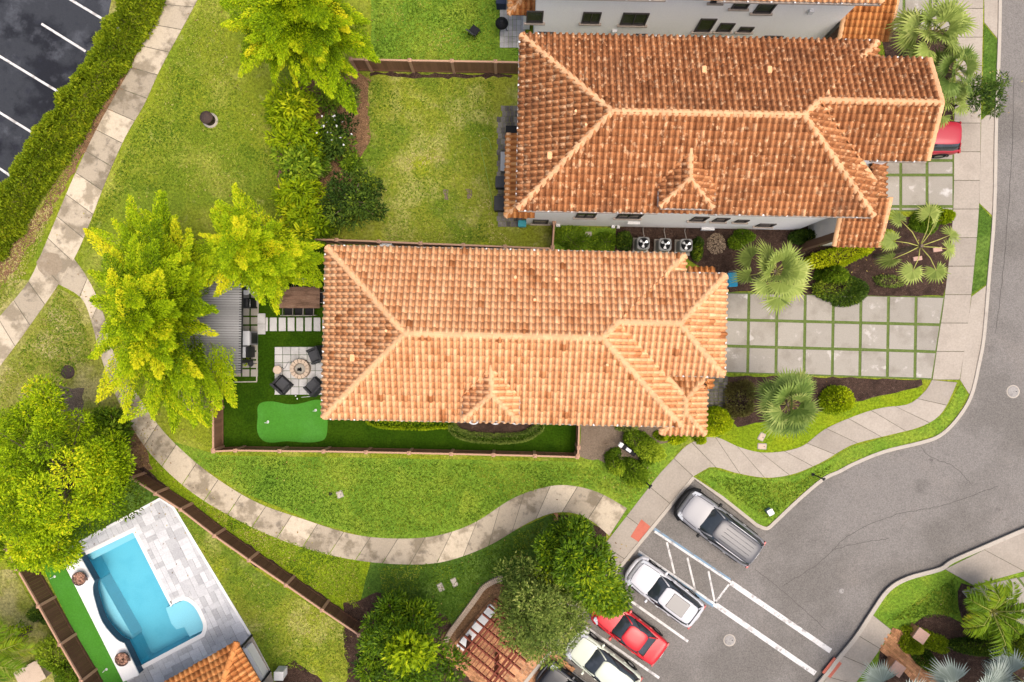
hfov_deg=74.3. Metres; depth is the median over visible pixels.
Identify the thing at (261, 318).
step slab
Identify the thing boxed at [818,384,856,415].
shrub
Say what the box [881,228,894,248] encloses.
shrub
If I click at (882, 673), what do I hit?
fan palm
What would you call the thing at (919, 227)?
shrub
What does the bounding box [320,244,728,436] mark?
villa
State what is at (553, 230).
fence
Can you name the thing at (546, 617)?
broadleaf tree
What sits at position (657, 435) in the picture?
shrub
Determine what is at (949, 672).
fan palm
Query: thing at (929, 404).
sidewalk
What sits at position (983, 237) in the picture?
lawn
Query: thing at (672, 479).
sidewalk
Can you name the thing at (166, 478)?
lawn
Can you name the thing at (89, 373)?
lawn
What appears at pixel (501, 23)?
kettle grill
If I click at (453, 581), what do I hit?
utility cover
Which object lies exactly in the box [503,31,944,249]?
villa
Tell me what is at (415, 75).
planting bed
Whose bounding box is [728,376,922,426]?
planting bed
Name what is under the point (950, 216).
shrub
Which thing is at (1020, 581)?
grass strip
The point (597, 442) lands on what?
planting bed
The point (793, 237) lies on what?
shrub
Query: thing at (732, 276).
wheelie bin
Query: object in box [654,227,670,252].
air conditioner
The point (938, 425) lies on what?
lawn
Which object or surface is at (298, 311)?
dining chair
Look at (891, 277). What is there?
shrub
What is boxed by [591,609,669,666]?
sedan
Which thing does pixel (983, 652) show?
shrub
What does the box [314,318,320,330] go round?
stepping stone
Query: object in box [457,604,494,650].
bench
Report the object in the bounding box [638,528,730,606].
road marking
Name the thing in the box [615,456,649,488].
clipped bush
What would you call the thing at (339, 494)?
utility cover
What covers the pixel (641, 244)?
air conditioner
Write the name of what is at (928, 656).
shrub
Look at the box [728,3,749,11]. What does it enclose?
window
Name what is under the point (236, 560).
lawn
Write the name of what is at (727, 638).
manhole cover
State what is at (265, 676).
fence post
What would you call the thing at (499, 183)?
storage box
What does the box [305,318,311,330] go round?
stepping stone
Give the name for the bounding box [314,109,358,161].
flowering shrub
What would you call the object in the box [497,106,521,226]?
paved terrace
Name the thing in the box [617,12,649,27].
window
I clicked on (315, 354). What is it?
lounge chair
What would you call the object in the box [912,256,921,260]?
paving block
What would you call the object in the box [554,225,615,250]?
lawn
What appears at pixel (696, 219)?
window
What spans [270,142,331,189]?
leafy shrub
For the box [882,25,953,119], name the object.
planting bed
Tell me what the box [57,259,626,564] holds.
path
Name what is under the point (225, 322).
pavilion
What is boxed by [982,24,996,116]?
lawn
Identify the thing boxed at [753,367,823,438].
fan palm
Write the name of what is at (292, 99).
leafy shrub
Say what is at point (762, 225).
window
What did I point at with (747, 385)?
hedge bush
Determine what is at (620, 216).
window
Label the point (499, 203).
storage box
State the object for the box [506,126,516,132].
covered grill
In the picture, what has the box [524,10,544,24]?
window
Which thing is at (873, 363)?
driveway
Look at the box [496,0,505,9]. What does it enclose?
storage box
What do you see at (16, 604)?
lawn
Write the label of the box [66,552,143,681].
pool wall
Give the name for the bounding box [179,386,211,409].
planting bed
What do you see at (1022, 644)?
shrub
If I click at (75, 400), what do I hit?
planting bed
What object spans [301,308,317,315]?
dining chair
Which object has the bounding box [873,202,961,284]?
fan palm
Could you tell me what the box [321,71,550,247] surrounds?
lawn
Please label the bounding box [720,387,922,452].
lawn
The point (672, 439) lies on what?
shrub
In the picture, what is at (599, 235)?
shrub
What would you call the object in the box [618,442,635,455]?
post box
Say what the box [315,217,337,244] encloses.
bush
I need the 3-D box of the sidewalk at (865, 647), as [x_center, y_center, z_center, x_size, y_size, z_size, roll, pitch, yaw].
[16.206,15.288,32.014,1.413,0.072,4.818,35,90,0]
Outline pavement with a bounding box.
[244,637,273,681]
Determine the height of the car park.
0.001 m
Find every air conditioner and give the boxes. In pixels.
[632,229,649,251]
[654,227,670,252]
[674,230,692,255]
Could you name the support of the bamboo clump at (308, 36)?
on the planting bed at (362, 137)
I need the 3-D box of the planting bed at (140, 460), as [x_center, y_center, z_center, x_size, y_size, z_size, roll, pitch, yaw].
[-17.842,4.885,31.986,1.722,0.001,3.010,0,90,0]
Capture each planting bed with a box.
[0,51,136,286]
[54,386,83,422]
[118,418,151,469]
[139,467,339,617]
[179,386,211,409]
[275,660,322,681]
[276,72,370,234]
[343,592,480,681]
[370,72,511,78]
[441,582,503,658]
[457,422,537,437]
[554,515,605,550]
[579,425,668,476]
[614,215,952,295]
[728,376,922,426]
[877,583,1023,681]
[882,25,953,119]
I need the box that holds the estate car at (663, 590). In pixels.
[624,556,705,629]
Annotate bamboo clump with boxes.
[83,189,237,433]
[185,182,324,314]
[218,0,380,114]
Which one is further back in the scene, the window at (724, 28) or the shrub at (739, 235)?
the shrub at (739, 235)
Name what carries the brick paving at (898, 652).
on the lawn at (898, 599)
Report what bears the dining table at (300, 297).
on the artificial turf
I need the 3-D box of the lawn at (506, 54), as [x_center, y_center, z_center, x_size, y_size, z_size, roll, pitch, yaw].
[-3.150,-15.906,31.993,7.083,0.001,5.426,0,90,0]
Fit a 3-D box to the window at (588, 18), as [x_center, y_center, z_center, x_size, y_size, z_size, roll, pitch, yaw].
[3.350,-13.619,28.590,0.966,1.030,0.100,1,90,0]
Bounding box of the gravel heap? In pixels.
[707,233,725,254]
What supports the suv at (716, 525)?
on the road
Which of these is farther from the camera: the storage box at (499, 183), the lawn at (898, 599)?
the lawn at (898, 599)
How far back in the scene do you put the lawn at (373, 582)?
31.99 m
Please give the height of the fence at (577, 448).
1.200 m
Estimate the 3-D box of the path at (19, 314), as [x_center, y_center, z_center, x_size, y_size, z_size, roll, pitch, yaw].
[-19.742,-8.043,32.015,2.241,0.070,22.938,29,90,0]
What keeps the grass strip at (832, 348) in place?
on the lawn at (192, 208)
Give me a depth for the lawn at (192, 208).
32.00 m
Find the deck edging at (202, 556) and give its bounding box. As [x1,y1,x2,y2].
[76,498,269,669]
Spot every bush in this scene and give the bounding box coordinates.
[4,619,32,644]
[88,404,134,449]
[309,155,333,179]
[310,79,341,113]
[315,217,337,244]
[337,150,364,176]
[341,82,361,108]
[604,447,625,475]
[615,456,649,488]
[622,428,667,462]
[639,439,656,466]
[723,377,755,419]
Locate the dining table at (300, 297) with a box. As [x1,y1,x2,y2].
[277,287,322,307]
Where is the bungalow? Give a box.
[164,641,260,681]
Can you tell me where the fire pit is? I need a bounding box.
[290,359,310,378]
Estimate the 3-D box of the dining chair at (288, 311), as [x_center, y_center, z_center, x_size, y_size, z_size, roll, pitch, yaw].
[-10.411,-1.402,31.524,0.506,0.924,0.506,0,90,0]
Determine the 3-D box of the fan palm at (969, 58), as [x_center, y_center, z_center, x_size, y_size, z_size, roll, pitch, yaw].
[18.393,-11.290,29.550,2.512,5.001,2.691,0,90,0]
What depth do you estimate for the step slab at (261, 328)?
31.95 m
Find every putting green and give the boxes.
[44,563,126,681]
[257,400,327,442]
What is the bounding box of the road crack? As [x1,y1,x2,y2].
[755,84,1013,629]
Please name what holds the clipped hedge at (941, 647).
on the planting bed at (949, 628)
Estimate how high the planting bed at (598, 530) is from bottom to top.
0.001 m
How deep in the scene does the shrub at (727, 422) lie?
31.14 m
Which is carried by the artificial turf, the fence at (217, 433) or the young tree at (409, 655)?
the fence at (217, 433)
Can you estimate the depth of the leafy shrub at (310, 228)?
29.86 m
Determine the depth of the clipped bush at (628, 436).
30.98 m
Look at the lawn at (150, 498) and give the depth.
31.99 m
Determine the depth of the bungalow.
28.80 m
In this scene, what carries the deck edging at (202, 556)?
on the pool deck
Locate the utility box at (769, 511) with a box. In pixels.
[765,507,774,515]
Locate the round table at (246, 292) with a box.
[244,285,253,294]
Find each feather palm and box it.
[0,621,37,681]
[960,578,1023,658]
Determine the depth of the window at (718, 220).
30.01 m
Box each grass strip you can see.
[726,292,944,379]
[886,154,953,210]
[895,0,957,24]
[976,576,1023,589]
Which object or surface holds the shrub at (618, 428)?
on the planting bed at (597, 442)
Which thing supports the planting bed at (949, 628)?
on the lawn at (898, 599)
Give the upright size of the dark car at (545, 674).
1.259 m
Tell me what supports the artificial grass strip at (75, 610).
on the lawn at (192, 208)
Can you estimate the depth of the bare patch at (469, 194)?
31.98 m
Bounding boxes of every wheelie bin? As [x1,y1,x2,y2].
[518,220,525,227]
[727,271,737,286]
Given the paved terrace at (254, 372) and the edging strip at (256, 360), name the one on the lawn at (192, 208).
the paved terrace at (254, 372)
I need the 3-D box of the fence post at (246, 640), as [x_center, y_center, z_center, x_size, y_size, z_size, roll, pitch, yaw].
[-12.318,13.924,31.398,0.120,1.205,0.120,-29,90,0]
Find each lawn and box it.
[0,0,996,668]
[0,279,120,409]
[0,569,74,681]
[39,481,159,562]
[147,450,370,609]
[174,442,681,538]
[175,508,347,681]
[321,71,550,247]
[361,515,554,624]
[371,0,518,60]
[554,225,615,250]
[698,384,967,525]
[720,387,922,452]
[857,550,1023,681]
[972,205,991,293]
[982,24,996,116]
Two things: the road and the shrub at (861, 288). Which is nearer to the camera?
the shrub at (861, 288)
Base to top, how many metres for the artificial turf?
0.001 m
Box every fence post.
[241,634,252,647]
[261,670,270,681]
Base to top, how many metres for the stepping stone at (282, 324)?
0.070 m
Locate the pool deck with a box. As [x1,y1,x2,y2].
[81,500,248,681]
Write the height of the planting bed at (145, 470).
0.001 m
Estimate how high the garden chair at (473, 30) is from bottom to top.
0.785 m
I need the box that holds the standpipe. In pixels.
[200,111,217,127]
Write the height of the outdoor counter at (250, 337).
0.902 m
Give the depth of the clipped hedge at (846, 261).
31.18 m
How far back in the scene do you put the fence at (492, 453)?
31.26 m
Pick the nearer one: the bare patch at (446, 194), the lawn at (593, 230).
the bare patch at (446, 194)
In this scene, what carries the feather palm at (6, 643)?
on the lawn at (192, 208)
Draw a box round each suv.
[674,487,765,567]
[931,121,961,158]
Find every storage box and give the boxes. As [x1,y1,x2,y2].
[494,196,504,211]
[495,176,504,189]
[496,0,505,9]
[500,152,504,173]
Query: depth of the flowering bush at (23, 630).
31.14 m
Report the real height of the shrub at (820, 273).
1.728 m
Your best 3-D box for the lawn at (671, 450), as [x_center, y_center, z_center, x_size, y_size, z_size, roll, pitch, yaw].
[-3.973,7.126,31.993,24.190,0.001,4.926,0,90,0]
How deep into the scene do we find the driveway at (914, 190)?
31.98 m
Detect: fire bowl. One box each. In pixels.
[72,572,87,585]
[114,652,130,666]
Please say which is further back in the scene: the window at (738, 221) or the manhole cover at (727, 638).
the manhole cover at (727, 638)
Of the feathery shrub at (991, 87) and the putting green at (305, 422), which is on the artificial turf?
the putting green at (305, 422)
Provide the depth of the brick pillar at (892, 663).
31.36 m
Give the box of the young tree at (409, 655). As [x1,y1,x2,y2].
[380,625,441,678]
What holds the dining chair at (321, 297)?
on the artificial turf
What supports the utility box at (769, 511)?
on the lawn at (192, 208)
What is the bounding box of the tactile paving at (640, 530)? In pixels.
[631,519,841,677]
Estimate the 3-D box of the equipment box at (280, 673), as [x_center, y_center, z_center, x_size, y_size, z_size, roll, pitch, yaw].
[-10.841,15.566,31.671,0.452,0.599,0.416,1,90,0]
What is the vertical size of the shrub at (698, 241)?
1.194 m
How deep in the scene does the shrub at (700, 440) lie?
31.61 m
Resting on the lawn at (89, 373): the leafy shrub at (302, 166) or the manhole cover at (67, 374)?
the manhole cover at (67, 374)
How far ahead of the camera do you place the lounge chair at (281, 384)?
31.53 m
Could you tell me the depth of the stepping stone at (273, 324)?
31.95 m
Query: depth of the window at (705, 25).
29.14 m
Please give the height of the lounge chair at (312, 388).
0.725 m
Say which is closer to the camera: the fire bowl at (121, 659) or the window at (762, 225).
the window at (762, 225)
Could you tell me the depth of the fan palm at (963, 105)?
28.58 m
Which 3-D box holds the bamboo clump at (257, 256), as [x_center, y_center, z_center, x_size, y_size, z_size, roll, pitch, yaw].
[-10.659,-3.229,28.472,5.819,7.080,4.643,35,90,0]
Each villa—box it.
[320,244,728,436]
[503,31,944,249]
[506,0,899,41]
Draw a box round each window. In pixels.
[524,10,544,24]
[530,219,549,225]
[573,213,596,219]
[579,12,601,25]
[613,214,643,220]
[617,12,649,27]
[687,216,709,222]
[691,18,717,33]
[707,1,723,5]
[709,218,730,223]
[713,23,735,33]
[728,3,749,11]
[731,219,749,223]
[734,27,754,34]
[750,4,777,15]
[752,223,776,228]
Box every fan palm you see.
[729,238,814,315]
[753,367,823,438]
[857,659,930,681]
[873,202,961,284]
[885,0,978,64]
[925,655,1015,681]
[933,41,982,101]
[939,76,970,128]
[984,644,1023,681]
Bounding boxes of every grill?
[243,298,255,308]
[495,17,507,35]
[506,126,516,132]
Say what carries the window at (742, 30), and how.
in the villa at (845, 19)
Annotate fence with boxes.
[4,540,102,681]
[129,463,364,636]
[211,376,224,451]
[211,445,578,458]
[304,238,553,249]
[349,57,517,73]
[551,221,555,248]
[574,425,580,457]
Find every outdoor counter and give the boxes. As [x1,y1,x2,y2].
[243,331,257,344]
[243,347,254,357]
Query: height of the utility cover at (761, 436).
0.040 m
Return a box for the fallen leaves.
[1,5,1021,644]
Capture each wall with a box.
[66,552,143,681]
[243,643,267,679]
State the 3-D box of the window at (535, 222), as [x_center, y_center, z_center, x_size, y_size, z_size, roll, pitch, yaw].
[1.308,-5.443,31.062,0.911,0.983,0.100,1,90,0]
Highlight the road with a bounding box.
[555,0,1023,681]
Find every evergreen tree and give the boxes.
[350,586,471,681]
[530,513,634,619]
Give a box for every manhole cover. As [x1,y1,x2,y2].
[61,365,74,378]
[723,634,735,645]
[1006,385,1019,397]
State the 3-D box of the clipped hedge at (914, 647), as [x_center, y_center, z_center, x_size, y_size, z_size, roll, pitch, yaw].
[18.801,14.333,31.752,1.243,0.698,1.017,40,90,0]
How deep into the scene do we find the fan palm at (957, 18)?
27.22 m
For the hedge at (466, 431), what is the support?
on the planting bed at (489, 427)
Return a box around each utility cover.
[336,490,343,498]
[437,583,444,591]
[450,577,458,586]
[757,432,765,441]
[757,443,766,449]
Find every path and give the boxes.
[0,0,196,365]
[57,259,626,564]
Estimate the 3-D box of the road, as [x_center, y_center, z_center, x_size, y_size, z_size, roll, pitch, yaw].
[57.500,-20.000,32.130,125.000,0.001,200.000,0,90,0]
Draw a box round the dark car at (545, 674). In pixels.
[535,660,583,681]
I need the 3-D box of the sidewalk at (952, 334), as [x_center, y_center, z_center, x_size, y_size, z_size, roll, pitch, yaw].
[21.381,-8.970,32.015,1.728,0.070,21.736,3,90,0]
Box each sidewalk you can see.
[505,459,691,681]
[674,380,956,477]
[824,615,890,681]
[933,0,982,379]
[945,533,1023,584]
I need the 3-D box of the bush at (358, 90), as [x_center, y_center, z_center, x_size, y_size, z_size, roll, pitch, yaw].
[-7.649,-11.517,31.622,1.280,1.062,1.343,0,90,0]
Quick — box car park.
[0,0,110,183]
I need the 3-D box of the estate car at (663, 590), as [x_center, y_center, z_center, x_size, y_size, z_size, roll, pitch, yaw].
[7.114,11.719,31.428,3.958,1.405,1.748,37,90,0]
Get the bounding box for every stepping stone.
[270,318,276,330]
[279,318,285,330]
[288,318,294,330]
[296,318,302,330]
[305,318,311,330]
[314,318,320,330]
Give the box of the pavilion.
[179,275,252,372]
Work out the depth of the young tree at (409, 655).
25.85 m
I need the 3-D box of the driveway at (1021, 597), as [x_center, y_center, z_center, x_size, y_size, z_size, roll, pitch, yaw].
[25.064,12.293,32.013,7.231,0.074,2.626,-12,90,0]
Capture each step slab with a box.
[258,313,264,323]
[258,324,264,333]
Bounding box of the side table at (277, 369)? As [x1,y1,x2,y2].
[273,366,282,373]
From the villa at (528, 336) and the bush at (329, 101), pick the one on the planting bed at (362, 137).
the bush at (329, 101)
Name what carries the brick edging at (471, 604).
on the planting bed at (493, 591)
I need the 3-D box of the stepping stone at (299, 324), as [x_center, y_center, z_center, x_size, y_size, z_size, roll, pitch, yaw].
[-10.038,-0.788,31.980,0.318,0.070,0.636,0,90,0]
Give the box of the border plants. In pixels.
[365,420,452,430]
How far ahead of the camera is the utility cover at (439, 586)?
31.96 m
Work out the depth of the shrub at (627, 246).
31.52 m
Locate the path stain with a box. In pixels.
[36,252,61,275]
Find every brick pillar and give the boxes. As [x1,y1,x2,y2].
[883,656,905,677]
[906,623,929,643]
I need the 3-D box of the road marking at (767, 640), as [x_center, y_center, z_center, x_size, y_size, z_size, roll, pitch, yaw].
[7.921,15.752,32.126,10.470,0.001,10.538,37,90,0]
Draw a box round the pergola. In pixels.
[458,584,537,681]
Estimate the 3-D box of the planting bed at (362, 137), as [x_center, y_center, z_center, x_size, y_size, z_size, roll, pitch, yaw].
[-8.968,-8.765,31.986,4.620,0.001,8.316,0,90,0]
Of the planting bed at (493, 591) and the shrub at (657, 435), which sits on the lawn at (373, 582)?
the planting bed at (493, 591)
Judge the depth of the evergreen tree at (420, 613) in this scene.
28.41 m
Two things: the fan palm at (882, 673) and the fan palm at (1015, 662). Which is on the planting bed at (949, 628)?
the fan palm at (1015, 662)
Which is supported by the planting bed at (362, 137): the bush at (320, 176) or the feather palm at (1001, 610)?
the bush at (320, 176)
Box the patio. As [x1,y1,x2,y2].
[275,347,322,394]
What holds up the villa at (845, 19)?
on the lawn at (192, 208)
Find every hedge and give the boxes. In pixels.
[0,0,166,261]
[448,422,544,444]
[804,247,874,269]
[898,634,923,654]
[900,624,951,654]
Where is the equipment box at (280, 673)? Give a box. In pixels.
[274,666,286,680]
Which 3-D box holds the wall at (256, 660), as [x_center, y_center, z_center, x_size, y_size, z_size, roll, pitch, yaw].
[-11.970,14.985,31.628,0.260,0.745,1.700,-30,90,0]
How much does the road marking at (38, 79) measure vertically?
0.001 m
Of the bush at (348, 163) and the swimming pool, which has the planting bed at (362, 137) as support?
the bush at (348, 163)
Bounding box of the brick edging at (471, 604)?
[444,575,503,642]
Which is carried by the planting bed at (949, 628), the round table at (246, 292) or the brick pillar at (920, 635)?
the brick pillar at (920, 635)
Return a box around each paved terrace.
[230,294,257,376]
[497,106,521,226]
[500,0,524,47]
[707,376,727,407]
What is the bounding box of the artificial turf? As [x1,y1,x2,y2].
[219,245,575,453]
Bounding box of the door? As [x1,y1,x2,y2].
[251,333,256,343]
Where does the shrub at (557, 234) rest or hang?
on the lawn at (593, 230)
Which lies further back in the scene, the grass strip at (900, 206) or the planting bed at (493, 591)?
the grass strip at (900, 206)
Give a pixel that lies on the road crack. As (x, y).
(921, 447)
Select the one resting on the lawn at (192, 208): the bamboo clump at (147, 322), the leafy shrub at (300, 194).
the bamboo clump at (147, 322)
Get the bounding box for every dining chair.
[280,308,292,315]
[291,308,302,315]
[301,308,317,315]
[320,292,323,302]
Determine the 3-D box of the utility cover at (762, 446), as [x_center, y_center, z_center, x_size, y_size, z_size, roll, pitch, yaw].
[11.833,4.985,31.974,0.440,0.040,0.300,3,90,0]
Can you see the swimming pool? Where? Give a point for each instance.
(149, 619)
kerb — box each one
[524,0,1001,681]
[817,527,1023,681]
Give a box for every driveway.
[725,294,942,377]
[886,155,951,209]
[893,0,955,29]
[960,0,997,393]
[962,577,1023,627]
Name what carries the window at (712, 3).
in the villa at (845, 19)
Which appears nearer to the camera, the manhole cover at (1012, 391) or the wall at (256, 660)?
the wall at (256, 660)
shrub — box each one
[26,604,54,625]
[33,634,85,681]
[259,76,320,133]
[263,109,327,161]
[267,172,327,223]
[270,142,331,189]
[277,197,334,246]
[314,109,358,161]
[317,166,389,234]
[554,225,595,250]
[588,231,616,250]
[614,426,638,431]
[616,230,632,251]
[652,430,668,441]
[668,435,687,445]
[690,236,703,261]
[692,435,706,444]
[706,405,734,437]
[727,229,756,249]
[787,228,821,246]
[812,255,849,283]
[812,274,869,307]
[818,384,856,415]
[872,274,906,287]
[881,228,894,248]
[907,204,942,234]
[911,648,939,674]
[939,208,956,224]
[948,631,1023,656]
[953,68,1011,119]
[1002,620,1023,668]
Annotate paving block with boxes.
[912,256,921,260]
[932,247,941,251]
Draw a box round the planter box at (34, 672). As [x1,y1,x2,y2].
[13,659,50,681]
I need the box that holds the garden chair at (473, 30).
[466,24,480,36]
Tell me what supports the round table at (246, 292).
on the paved terrace at (254, 372)
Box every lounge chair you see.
[269,375,293,394]
[303,376,321,396]
[306,345,322,364]
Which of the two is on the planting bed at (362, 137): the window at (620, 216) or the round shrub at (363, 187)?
the round shrub at (363, 187)
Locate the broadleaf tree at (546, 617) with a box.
[490,550,591,670]
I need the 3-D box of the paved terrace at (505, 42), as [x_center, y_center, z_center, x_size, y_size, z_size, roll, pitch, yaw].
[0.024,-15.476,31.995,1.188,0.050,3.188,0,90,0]
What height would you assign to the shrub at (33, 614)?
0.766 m
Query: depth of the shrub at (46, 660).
30.95 m
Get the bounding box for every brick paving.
[446,600,574,681]
[881,629,934,681]
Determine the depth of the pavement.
31.96 m
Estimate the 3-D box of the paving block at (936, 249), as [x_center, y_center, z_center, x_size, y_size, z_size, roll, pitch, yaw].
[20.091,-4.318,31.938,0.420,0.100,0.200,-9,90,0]
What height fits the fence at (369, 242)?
1.200 m
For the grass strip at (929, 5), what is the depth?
31.99 m
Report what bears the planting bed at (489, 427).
on the artificial turf
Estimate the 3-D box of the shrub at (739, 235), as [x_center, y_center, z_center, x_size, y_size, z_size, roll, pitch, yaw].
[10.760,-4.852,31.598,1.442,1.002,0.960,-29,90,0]
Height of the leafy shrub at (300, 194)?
3.066 m
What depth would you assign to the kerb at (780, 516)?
31.95 m
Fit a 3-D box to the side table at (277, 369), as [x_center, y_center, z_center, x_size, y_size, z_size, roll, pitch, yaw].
[-10.950,1.347,31.730,0.400,0.450,0.400,0,90,0]
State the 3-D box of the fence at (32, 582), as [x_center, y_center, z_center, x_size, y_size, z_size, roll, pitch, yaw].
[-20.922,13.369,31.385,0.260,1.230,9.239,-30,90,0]
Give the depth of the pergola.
29.66 m
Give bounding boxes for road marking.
[0,0,118,175]
[572,531,831,681]
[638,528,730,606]
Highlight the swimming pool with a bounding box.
[82,527,206,668]
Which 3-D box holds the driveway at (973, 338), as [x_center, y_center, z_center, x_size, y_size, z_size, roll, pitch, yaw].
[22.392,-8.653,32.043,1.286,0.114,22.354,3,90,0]
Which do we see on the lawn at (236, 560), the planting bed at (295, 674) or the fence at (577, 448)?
the planting bed at (295, 674)
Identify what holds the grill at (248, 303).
on the paved terrace at (254, 372)
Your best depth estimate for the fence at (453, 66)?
31.25 m
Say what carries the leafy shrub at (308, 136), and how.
on the planting bed at (362, 137)
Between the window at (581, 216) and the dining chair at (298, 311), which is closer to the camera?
the window at (581, 216)
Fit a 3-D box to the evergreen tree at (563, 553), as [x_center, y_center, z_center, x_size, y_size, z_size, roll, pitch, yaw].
[2.955,10.049,29.048,3.653,6.013,5.293,-31,90,0]
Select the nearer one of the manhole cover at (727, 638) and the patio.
the patio
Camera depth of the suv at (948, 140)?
30.56 m
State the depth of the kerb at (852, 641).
31.95 m
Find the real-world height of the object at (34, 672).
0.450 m
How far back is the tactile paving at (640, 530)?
31.97 m
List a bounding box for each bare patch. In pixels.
[443,189,448,199]
[466,189,471,198]
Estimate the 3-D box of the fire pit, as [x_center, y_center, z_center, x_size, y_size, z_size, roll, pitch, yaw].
[-9.951,1.306,31.795,0.917,0.320,0.920,0,90,0]
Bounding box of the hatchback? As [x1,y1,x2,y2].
[565,629,642,681]
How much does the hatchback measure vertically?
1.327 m
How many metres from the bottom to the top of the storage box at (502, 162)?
0.599 m
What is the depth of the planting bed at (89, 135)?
31.99 m
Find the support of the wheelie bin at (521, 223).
on the paved terrace at (504, 120)
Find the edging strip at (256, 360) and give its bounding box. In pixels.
[224,303,258,382]
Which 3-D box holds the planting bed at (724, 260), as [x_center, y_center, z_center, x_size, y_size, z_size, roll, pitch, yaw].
[13.005,-4.180,31.987,16.398,0.001,4.137,0,90,0]
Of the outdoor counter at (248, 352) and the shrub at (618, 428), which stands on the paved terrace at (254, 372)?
the outdoor counter at (248, 352)
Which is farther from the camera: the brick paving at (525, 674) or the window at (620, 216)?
the brick paving at (525, 674)
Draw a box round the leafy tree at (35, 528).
[0,373,147,576]
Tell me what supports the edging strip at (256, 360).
on the artificial turf
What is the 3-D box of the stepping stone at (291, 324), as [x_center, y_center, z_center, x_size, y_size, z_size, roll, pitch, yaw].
[-10.447,-0.788,31.980,0.318,0.070,0.636,0,90,0]
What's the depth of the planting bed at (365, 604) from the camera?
31.98 m
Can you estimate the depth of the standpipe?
31.53 m
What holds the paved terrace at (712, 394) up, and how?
on the lawn at (192, 208)
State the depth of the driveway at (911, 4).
31.98 m
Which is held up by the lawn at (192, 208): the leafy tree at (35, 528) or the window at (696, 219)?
the leafy tree at (35, 528)
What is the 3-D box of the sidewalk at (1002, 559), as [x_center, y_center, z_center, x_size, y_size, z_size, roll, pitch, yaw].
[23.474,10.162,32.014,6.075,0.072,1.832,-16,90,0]
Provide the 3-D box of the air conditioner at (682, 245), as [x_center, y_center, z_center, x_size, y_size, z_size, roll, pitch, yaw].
[8.052,-4.710,31.555,0.720,0.865,1.342,1,90,0]
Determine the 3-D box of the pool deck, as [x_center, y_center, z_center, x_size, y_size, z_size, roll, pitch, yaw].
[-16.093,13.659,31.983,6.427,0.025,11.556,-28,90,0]
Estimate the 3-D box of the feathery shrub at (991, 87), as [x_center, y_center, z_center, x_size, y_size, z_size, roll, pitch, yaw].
[20.988,-10.984,30.239,3.404,3.627,2.408,0,90,0]
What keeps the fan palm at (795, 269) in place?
on the planting bed at (724, 260)
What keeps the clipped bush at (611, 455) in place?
on the planting bed at (597, 442)
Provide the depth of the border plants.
31.77 m
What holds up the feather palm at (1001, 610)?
on the lawn at (898, 599)
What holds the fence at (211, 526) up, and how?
on the lawn at (192, 208)
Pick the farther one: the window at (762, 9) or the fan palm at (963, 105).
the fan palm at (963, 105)
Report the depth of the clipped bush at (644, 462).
31.27 m

